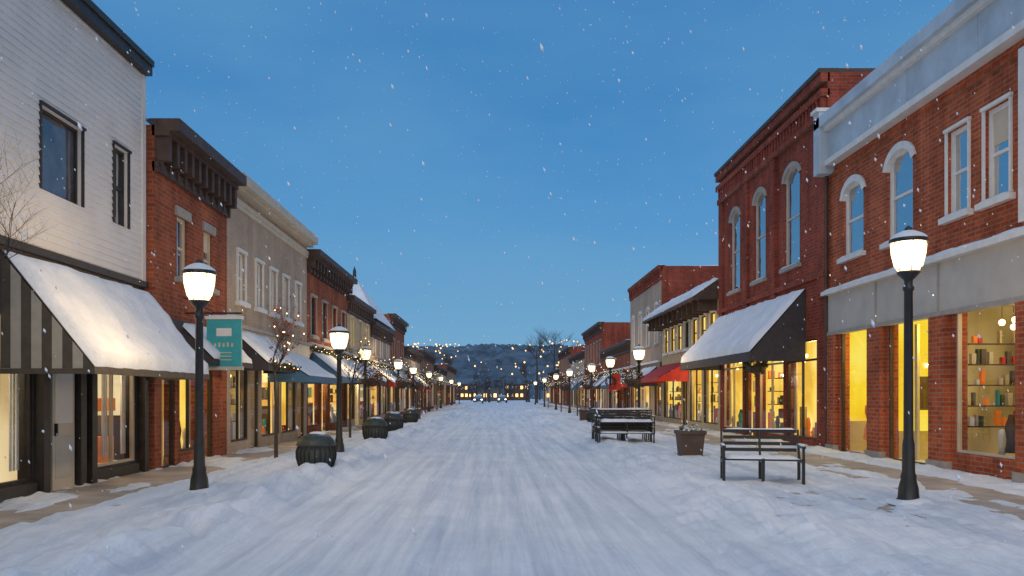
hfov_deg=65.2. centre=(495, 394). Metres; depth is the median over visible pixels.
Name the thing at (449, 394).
shopfront frames
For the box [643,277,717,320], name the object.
snow
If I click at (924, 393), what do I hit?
wall picture
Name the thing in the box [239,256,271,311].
window glass
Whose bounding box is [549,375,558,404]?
walls
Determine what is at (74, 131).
window frames
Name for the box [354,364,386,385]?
awning
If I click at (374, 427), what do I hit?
litter bin
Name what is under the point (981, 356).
stock
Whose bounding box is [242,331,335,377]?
snow
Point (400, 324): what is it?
cornice
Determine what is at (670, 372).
awning
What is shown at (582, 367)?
trim
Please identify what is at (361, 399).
interior
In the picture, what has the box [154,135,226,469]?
walls
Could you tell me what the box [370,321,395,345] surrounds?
cornice
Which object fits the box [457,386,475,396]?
house windows
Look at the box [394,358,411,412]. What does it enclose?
street lamp
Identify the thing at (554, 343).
bare tree
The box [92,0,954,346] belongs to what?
sky
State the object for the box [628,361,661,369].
fascia
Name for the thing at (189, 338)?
awning
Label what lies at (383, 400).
shopfront frames
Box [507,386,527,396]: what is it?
house windows
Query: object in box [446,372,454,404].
walls
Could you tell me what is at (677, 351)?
trim
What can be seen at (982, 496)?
sidewalk
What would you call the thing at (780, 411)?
stock
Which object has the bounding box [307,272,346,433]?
walls
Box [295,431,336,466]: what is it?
litter bin
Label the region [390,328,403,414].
walls
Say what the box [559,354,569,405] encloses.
walls
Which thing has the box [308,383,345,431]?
shopfront frames
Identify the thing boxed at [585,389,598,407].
shopfront frames
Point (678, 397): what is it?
stock
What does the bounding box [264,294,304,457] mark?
bare tree
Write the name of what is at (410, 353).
cornice
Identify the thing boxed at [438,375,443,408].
street lamp
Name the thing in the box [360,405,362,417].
display
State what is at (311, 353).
fascia
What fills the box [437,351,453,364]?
bare tree
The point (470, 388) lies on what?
distant tree row
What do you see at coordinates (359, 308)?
cornice
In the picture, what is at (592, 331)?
cornice
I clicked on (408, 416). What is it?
litter bin
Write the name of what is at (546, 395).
distant house
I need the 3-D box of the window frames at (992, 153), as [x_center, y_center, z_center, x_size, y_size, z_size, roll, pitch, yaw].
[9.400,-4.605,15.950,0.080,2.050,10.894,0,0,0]
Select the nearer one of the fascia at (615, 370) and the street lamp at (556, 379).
the fascia at (615, 370)
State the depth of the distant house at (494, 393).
195.87 m
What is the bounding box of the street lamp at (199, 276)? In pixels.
[182,259,220,492]
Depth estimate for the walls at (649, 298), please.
49.44 m
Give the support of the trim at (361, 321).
attached to the walls at (356, 345)
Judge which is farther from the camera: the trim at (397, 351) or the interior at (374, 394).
the trim at (397, 351)
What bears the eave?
attached to the side walls
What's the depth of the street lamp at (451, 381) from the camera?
103.92 m
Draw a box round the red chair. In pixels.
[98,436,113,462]
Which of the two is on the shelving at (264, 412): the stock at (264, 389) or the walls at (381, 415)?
the stock at (264, 389)
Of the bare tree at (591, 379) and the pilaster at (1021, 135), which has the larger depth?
the bare tree at (591, 379)
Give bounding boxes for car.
[473,395,482,402]
[497,395,506,402]
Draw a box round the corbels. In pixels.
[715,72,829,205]
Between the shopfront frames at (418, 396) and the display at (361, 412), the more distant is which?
the shopfront frames at (418, 396)
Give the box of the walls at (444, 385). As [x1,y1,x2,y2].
[434,372,445,407]
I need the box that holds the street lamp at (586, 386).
[580,362,595,408]
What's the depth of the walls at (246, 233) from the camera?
23.78 m
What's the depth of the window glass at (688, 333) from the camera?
39.11 m
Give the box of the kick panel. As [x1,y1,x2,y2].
[0,463,139,502]
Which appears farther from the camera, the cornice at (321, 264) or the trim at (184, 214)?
the cornice at (321, 264)
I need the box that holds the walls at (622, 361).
[602,352,629,411]
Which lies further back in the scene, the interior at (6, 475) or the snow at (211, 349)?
the snow at (211, 349)
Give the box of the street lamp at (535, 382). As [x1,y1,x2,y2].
[534,381,536,404]
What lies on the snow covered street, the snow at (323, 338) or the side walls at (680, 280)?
the side walls at (680, 280)
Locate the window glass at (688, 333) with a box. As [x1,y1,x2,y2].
[667,314,714,352]
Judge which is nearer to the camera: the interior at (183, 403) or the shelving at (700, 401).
the interior at (183, 403)
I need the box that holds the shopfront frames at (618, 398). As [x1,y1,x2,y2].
[603,387,629,411]
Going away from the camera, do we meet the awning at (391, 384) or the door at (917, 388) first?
the door at (917, 388)
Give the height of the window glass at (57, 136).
1.480 m
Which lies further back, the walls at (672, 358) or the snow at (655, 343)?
the snow at (655, 343)
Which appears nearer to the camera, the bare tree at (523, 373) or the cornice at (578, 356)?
the cornice at (578, 356)
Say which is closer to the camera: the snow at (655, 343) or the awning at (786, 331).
the awning at (786, 331)
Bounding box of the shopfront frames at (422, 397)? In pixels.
[421,382,432,409]
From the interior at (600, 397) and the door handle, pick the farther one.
the interior at (600, 397)
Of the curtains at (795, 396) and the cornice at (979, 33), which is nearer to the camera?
the cornice at (979, 33)
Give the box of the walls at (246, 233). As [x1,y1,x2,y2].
[227,194,306,453]
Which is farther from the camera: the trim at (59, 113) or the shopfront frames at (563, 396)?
the shopfront frames at (563, 396)
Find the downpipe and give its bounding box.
[824,176,827,443]
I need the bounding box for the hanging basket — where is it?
[743,361,767,376]
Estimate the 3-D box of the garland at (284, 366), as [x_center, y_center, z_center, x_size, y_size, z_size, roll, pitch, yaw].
[-5.915,-0.802,22.536,0.241,0.341,2.865,0,0,0]
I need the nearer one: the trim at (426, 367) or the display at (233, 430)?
the display at (233, 430)
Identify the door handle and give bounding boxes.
[54,424,57,435]
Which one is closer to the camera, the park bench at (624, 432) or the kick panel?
the kick panel
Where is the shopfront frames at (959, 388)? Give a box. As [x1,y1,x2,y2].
[842,312,1014,464]
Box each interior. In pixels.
[0,374,119,482]
[162,380,189,464]
[231,371,288,432]
[308,384,335,426]
[348,384,362,418]
[371,386,376,414]
[391,387,399,404]
[404,388,409,407]
[596,389,601,407]
[634,386,660,411]
[668,370,717,421]
[730,341,816,434]
[850,304,1014,455]
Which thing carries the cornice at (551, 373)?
attached to the walls at (551, 380)
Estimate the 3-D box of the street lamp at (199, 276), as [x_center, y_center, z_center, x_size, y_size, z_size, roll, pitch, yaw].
[-4.580,-0.245,12.349,0.520,3.710,0.518,0,0,0]
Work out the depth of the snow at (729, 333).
26.91 m
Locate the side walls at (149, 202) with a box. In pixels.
[144,125,153,469]
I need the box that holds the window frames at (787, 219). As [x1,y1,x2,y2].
[732,167,799,289]
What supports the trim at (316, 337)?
attached to the walls at (321, 290)
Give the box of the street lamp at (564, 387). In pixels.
[560,368,572,413]
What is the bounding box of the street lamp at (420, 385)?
[409,365,423,407]
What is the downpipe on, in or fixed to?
attached to the corner block
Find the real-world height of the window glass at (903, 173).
2.050 m
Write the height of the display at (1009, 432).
2.860 m
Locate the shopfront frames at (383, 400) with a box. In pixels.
[371,386,389,416]
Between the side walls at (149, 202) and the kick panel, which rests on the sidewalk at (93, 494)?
the kick panel
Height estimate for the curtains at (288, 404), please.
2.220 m
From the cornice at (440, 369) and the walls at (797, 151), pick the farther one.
the cornice at (440, 369)
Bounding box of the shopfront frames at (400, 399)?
[393,387,403,411]
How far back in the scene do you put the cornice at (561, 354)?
106.71 m
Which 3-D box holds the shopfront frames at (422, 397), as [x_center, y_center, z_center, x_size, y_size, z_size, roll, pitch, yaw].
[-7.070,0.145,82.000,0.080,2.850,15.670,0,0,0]
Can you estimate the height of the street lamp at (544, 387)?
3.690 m
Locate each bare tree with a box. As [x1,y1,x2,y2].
[0,122,63,264]
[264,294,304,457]
[342,337,380,437]
[373,352,401,410]
[400,357,418,408]
[416,364,435,413]
[433,372,446,409]
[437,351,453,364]
[516,361,529,401]
[527,330,549,402]
[532,325,573,369]
[543,374,551,407]
[550,372,566,411]
[570,361,584,415]
[581,358,605,407]
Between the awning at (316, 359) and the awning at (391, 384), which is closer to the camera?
the awning at (316, 359)
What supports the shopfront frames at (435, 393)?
attached to the walls at (444, 385)
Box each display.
[180,425,185,448]
[231,417,285,439]
[308,407,335,424]
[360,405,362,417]
[371,404,373,415]
[669,374,717,422]
[732,343,816,437]
[998,306,1014,454]
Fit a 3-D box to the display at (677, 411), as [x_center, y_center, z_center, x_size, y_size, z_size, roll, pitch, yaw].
[9.714,0.170,38.996,0.418,2.800,10.584,0,0,0]
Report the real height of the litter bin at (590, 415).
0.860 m
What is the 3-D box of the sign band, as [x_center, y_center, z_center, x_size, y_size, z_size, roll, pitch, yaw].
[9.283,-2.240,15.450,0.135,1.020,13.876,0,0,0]
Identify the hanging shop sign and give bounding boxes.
[185,298,243,369]
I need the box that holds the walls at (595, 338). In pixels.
[585,331,601,408]
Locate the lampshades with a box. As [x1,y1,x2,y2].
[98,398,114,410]
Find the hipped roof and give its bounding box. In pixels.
[353,266,395,330]
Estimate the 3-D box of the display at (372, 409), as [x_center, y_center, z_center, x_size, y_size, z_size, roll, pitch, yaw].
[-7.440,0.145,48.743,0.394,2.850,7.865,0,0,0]
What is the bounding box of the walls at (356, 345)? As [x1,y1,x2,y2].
[347,313,369,426]
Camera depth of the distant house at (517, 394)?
226.27 m
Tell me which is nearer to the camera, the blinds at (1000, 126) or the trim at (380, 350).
the blinds at (1000, 126)
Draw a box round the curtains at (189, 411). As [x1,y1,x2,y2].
[189,380,189,443]
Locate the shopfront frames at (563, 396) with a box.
[559,386,567,403]
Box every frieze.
[152,167,229,217]
[237,203,307,257]
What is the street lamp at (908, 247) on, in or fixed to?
on the sidewalk at (982, 496)
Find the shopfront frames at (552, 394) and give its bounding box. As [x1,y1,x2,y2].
[549,387,558,402]
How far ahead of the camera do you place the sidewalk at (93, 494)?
13.55 m
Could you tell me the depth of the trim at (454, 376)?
125.59 m
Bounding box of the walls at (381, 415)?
[370,337,389,418]
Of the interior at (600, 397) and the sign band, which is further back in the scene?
the interior at (600, 397)
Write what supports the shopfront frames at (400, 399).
attached to the walls at (399, 336)
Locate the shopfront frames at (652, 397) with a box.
[631,383,660,419]
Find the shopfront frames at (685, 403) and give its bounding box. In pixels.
[664,370,717,424]
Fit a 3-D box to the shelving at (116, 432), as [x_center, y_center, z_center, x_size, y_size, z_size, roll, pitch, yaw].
[-8.295,0.523,11.770,1.590,1.593,8.740,0,0,0]
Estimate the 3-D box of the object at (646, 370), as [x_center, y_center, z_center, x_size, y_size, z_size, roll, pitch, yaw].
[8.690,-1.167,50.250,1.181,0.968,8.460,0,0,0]
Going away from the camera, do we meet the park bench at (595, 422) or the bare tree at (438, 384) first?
the park bench at (595, 422)
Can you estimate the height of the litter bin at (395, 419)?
0.860 m
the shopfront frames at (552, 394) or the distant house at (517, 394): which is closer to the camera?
the shopfront frames at (552, 394)
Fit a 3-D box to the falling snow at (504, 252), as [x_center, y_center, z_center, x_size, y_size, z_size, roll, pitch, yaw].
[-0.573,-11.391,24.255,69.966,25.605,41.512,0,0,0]
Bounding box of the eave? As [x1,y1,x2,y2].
[61,0,153,75]
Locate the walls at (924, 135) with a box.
[828,38,1023,479]
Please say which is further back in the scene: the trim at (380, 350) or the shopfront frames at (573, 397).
the shopfront frames at (573, 397)
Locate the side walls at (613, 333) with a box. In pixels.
[602,322,629,349]
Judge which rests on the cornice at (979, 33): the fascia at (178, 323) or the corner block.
the corner block
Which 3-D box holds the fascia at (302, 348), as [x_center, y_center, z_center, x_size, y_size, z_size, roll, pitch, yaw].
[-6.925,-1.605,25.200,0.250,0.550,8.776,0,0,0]
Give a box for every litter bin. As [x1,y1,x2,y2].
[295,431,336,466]
[362,417,387,438]
[383,412,403,430]
[402,408,417,422]
[586,408,600,421]
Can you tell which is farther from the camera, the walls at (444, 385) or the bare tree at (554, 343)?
the bare tree at (554, 343)
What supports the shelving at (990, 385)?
attached to the interior at (985, 325)
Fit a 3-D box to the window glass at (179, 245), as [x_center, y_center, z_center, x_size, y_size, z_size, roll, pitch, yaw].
[-7.110,-3.255,18.650,0.001,1.350,2.200,0,0,0]
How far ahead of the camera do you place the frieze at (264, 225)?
24.55 m
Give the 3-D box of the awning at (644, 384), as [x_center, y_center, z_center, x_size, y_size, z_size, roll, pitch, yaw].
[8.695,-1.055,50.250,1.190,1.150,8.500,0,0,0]
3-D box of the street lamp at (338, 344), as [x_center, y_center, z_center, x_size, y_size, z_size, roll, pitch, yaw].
[-3.980,-0.095,20.298,0.520,3.410,0.517,0,0,0]
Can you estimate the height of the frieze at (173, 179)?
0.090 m
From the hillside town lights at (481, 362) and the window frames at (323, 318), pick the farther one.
the hillside town lights at (481, 362)
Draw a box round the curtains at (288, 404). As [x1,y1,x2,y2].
[288,382,289,427]
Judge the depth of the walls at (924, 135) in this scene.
17.01 m
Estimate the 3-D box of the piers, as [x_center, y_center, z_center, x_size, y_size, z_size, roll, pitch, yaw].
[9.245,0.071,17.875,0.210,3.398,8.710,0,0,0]
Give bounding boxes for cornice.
[151,118,246,215]
[237,172,317,254]
[307,249,357,297]
[347,295,375,325]
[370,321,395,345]
[389,313,408,334]
[404,346,423,363]
[420,349,436,364]
[434,364,448,375]
[446,364,456,374]
[547,369,558,377]
[557,347,570,358]
[568,351,584,364]
[581,322,602,341]
[598,340,629,360]
[627,265,662,301]
[813,0,1023,178]
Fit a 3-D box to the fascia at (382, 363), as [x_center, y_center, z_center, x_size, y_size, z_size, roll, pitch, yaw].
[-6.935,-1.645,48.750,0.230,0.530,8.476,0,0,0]
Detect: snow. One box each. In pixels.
[0,0,1022,571]
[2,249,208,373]
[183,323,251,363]
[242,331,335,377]
[307,248,347,352]
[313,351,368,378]
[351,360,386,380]
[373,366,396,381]
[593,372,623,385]
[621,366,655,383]
[631,264,717,365]
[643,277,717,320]
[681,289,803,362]
[823,192,1023,291]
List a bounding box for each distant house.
[455,379,477,399]
[477,379,503,400]
[504,378,529,399]
[542,378,548,400]
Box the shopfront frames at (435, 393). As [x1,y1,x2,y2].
[434,383,445,405]
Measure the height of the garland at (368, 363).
0.365 m
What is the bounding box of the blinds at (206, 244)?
[204,235,207,253]
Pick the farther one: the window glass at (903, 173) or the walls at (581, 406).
the walls at (581, 406)
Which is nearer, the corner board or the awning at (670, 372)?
the corner board
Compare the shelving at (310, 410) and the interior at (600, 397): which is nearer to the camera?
the shelving at (310, 410)
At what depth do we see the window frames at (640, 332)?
51.84 m
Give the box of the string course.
[717,270,823,313]
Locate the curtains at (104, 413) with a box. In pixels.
[9,374,125,471]
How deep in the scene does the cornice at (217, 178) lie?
17.78 m
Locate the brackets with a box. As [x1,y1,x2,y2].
[648,299,716,330]
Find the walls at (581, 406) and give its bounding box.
[570,359,584,408]
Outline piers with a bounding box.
[825,301,1023,482]
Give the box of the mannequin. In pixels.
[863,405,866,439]
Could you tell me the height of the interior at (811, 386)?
3.380 m
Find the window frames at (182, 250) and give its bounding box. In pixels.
[177,217,209,275]
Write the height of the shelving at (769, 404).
2.131 m
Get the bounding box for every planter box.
[412,406,421,418]
[578,406,588,420]
[674,422,706,455]
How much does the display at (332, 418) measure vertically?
2.850 m
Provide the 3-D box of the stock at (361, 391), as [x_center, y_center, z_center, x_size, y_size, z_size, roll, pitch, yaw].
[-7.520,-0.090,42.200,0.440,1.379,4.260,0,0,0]
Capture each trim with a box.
[39,100,131,228]
[174,205,219,295]
[235,247,303,326]
[310,293,347,348]
[349,315,370,355]
[373,337,390,361]
[392,338,404,365]
[421,360,434,375]
[446,372,455,381]
[558,355,569,376]
[570,359,583,377]
[584,339,600,368]
[630,302,658,352]
[662,311,716,355]
[726,161,800,295]
[837,92,1015,263]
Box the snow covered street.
[0,399,1023,575]
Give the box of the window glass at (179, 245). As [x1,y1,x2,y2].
[177,221,206,275]
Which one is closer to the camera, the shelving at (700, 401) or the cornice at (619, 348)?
the shelving at (700, 401)
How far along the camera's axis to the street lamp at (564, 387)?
61.82 m
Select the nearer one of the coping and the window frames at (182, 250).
the window frames at (182, 250)
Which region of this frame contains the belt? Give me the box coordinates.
[0,235,148,287]
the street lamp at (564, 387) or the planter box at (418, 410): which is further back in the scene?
the street lamp at (564, 387)
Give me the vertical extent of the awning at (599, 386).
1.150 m
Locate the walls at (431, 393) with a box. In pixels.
[420,359,433,410]
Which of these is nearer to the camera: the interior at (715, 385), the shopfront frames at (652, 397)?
the interior at (715, 385)
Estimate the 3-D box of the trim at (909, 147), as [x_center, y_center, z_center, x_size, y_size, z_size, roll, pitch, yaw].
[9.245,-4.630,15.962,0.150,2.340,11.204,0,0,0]
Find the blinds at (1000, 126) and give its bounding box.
[994,107,1007,145]
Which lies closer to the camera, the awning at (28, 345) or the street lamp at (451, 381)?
the awning at (28, 345)
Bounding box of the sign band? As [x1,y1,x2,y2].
[828,238,1023,331]
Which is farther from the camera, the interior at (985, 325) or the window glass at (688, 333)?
the window glass at (688, 333)
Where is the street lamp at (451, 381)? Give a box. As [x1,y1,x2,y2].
[450,379,452,405]
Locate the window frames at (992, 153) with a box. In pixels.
[846,101,1007,254]
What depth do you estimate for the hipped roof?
48.12 m
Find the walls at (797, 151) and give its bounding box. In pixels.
[720,82,827,446]
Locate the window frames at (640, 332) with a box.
[633,307,656,347]
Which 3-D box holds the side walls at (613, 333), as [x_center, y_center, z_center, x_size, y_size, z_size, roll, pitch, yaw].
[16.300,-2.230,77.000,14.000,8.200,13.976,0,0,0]
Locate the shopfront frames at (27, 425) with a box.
[0,374,133,486]
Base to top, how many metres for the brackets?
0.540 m
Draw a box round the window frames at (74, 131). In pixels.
[41,109,123,226]
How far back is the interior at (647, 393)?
51.77 m
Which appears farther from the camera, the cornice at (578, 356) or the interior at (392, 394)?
the cornice at (578, 356)
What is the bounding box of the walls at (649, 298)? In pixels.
[630,278,660,421]
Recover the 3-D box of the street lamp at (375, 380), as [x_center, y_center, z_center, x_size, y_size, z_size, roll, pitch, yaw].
[-5.141,-0.235,32.854,1.038,3.690,0.970,0,0,0]
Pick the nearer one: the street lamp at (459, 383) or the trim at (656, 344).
the trim at (656, 344)
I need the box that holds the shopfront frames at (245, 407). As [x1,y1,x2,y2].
[231,371,302,447]
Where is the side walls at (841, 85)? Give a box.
[828,72,870,107]
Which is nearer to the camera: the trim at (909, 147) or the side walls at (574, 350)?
the trim at (909, 147)
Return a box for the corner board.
[141,74,145,280]
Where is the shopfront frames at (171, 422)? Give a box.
[162,370,210,467]
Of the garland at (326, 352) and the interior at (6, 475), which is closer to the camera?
the interior at (6, 475)
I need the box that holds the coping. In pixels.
[714,68,874,176]
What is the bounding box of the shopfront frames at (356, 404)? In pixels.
[348,384,368,425]
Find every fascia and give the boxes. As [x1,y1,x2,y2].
[171,318,206,333]
[242,324,311,357]
[309,343,350,357]
[372,360,391,371]
[392,366,406,373]
[600,367,628,376]
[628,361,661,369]
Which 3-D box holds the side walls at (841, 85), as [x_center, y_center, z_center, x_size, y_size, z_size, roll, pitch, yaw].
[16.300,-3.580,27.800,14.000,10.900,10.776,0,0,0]
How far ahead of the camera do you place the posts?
13.66 m
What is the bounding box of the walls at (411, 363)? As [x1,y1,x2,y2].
[404,357,419,408]
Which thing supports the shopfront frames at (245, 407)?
attached to the walls at (246, 233)
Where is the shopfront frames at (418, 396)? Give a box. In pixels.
[404,388,419,410]
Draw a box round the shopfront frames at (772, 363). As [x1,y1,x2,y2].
[724,339,816,439]
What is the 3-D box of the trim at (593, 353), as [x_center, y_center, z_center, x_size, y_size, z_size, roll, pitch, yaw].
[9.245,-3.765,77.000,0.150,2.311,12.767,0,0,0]
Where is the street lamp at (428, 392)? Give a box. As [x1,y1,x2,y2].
[426,370,431,412]
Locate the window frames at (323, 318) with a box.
[312,298,342,337]
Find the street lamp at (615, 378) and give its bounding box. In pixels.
[605,355,620,411]
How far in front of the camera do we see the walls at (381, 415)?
48.60 m
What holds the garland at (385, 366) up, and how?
attached to the fascia at (382, 363)
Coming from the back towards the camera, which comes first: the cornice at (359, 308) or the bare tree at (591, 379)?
the bare tree at (591, 379)
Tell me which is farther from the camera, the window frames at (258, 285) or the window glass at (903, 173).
the window frames at (258, 285)
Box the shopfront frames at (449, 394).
[446,386,452,402]
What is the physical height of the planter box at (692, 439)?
0.902 m
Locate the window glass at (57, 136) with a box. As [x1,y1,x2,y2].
[42,113,120,224]
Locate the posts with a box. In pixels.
[35,374,148,492]
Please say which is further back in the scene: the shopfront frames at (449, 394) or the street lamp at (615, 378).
the shopfront frames at (449, 394)
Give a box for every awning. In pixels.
[0,249,209,379]
[182,327,252,368]
[231,339,336,383]
[311,354,363,383]
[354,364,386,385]
[374,367,396,386]
[570,381,581,389]
[593,375,625,388]
[621,368,657,386]
[641,279,717,382]
[680,289,805,369]
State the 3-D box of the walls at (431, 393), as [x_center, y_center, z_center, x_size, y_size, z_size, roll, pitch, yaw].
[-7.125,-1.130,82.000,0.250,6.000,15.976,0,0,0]
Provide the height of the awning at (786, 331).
2.180 m
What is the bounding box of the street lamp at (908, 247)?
[885,225,932,505]
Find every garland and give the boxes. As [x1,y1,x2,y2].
[269,358,301,372]
[312,344,350,359]
[351,356,373,365]
[374,362,393,369]
[600,368,627,375]
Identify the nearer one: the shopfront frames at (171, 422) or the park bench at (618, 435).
the shopfront frames at (171, 422)
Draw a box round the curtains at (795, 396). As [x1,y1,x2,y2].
[729,363,796,432]
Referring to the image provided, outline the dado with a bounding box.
[850,421,927,459]
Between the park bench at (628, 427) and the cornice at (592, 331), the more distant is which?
the cornice at (592, 331)
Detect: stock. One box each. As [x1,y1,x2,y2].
[231,371,267,420]
[308,387,335,410]
[360,384,362,397]
[670,379,717,409]
[753,371,782,416]
[968,331,1014,425]
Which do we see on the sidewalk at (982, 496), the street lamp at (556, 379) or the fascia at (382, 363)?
the street lamp at (556, 379)
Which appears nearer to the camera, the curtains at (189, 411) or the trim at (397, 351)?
the curtains at (189, 411)
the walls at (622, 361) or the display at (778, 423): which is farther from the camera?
the walls at (622, 361)
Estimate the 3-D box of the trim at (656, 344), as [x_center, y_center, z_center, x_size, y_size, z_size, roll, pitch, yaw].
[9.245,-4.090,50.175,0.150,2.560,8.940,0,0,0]
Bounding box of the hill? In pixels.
[409,343,584,398]
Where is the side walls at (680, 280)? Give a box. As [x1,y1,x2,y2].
[661,266,717,421]
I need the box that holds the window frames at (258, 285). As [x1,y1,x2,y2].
[239,254,297,320]
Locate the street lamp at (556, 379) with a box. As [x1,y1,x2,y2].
[553,373,558,410]
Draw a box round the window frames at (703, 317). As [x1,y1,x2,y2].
[666,312,714,352]
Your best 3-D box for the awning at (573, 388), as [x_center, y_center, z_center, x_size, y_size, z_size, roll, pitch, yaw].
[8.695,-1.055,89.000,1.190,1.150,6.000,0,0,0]
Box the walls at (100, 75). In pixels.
[0,0,143,488]
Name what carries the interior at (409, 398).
attached to the side walls
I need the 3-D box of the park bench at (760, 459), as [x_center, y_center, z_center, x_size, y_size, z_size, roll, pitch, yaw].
[4.686,1.099,14.131,1.380,1.002,0.663,0,0,11]
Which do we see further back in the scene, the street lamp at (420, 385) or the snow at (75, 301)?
the street lamp at (420, 385)
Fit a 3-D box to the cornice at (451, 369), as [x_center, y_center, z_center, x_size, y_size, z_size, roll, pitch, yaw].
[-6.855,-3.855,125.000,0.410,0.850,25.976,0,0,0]
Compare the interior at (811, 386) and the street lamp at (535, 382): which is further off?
the street lamp at (535, 382)
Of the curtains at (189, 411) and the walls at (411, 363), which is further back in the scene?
the walls at (411, 363)
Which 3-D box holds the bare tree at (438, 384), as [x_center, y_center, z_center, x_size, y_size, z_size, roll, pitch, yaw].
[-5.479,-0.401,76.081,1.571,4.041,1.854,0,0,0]
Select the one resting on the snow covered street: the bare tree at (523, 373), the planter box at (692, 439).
the bare tree at (523, 373)
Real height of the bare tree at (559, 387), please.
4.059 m
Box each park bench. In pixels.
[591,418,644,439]
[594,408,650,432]
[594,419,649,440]
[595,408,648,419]
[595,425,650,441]
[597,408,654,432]
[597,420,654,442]
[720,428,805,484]
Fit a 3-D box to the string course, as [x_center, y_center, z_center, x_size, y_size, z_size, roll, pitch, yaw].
[9.262,-3.405,27.800,0.175,0.150,10.776,0,0,0]
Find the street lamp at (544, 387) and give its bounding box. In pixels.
[542,377,546,406]
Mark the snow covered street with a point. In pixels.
(569, 525)
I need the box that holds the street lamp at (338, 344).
[329,324,348,452]
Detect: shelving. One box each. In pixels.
[98,415,123,459]
[231,387,267,433]
[308,384,335,424]
[669,382,717,411]
[753,378,782,421]
[968,343,1014,427]
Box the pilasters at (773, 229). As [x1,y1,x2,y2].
[718,158,823,317]
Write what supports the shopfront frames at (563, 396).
attached to the walls at (565, 394)
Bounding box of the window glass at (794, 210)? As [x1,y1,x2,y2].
[734,169,799,288]
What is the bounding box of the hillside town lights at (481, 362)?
[413,340,584,374]
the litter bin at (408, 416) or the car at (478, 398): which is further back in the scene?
the car at (478, 398)
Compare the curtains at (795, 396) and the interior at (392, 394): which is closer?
the curtains at (795, 396)
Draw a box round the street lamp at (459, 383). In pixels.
[458,382,460,403]
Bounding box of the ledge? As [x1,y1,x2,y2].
[820,229,1023,335]
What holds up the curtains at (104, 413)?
attached to the walls at (100, 75)
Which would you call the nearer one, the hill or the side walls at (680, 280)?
the side walls at (680, 280)
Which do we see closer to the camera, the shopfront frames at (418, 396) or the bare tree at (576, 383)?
the bare tree at (576, 383)
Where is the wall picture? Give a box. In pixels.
[920,376,927,409]
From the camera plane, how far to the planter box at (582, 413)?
46.73 m
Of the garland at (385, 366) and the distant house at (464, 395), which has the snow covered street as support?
the distant house at (464, 395)
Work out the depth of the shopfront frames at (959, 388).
18.93 m
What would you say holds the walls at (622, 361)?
on the sidewalk at (982, 496)
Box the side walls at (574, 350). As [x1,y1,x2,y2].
[570,347,584,355]
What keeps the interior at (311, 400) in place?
attached to the side walls
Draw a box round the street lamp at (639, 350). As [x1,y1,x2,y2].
[621,344,644,416]
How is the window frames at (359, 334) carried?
attached to the walls at (356, 345)
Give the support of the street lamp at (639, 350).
on the sidewalk at (982, 496)
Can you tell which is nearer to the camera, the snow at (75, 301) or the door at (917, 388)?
the snow at (75, 301)
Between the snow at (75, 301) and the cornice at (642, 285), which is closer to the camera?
the snow at (75, 301)
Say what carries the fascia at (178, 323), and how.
attached to the walls at (170, 299)
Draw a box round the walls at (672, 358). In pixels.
[662,299,719,430]
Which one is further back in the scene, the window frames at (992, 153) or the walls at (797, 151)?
the walls at (797, 151)
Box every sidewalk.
[0,403,461,529]
[536,403,1023,545]
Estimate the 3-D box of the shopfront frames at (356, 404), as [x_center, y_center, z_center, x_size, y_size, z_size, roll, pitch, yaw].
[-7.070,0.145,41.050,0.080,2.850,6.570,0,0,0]
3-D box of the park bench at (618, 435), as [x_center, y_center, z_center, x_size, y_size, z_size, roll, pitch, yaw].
[4.120,1.195,26.974,1.763,0.788,0.517,0,0,0]
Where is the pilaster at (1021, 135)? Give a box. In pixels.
[1018,46,1023,222]
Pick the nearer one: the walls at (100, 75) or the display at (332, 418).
the walls at (100, 75)
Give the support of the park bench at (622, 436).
on the sidewalk at (982, 496)
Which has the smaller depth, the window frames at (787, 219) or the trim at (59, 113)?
the trim at (59, 113)
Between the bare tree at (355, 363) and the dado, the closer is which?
the dado
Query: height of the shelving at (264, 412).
1.635 m
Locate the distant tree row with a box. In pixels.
[466,358,558,401]
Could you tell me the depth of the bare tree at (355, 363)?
28.49 m
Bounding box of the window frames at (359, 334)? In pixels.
[351,318,366,347]
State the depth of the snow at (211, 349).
17.78 m
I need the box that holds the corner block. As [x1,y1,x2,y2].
[811,108,833,176]
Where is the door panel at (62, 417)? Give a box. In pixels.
[51,374,73,490]
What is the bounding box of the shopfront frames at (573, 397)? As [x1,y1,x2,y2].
[572,390,583,406]
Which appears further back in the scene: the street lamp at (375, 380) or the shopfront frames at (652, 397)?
the shopfront frames at (652, 397)
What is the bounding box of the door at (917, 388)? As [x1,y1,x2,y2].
[914,324,919,459]
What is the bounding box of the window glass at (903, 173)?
[849,131,1007,253]
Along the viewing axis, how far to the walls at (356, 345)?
40.14 m
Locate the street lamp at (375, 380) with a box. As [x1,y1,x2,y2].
[358,344,382,431]
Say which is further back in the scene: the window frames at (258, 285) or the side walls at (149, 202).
the window frames at (258, 285)
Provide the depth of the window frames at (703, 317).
39.34 m

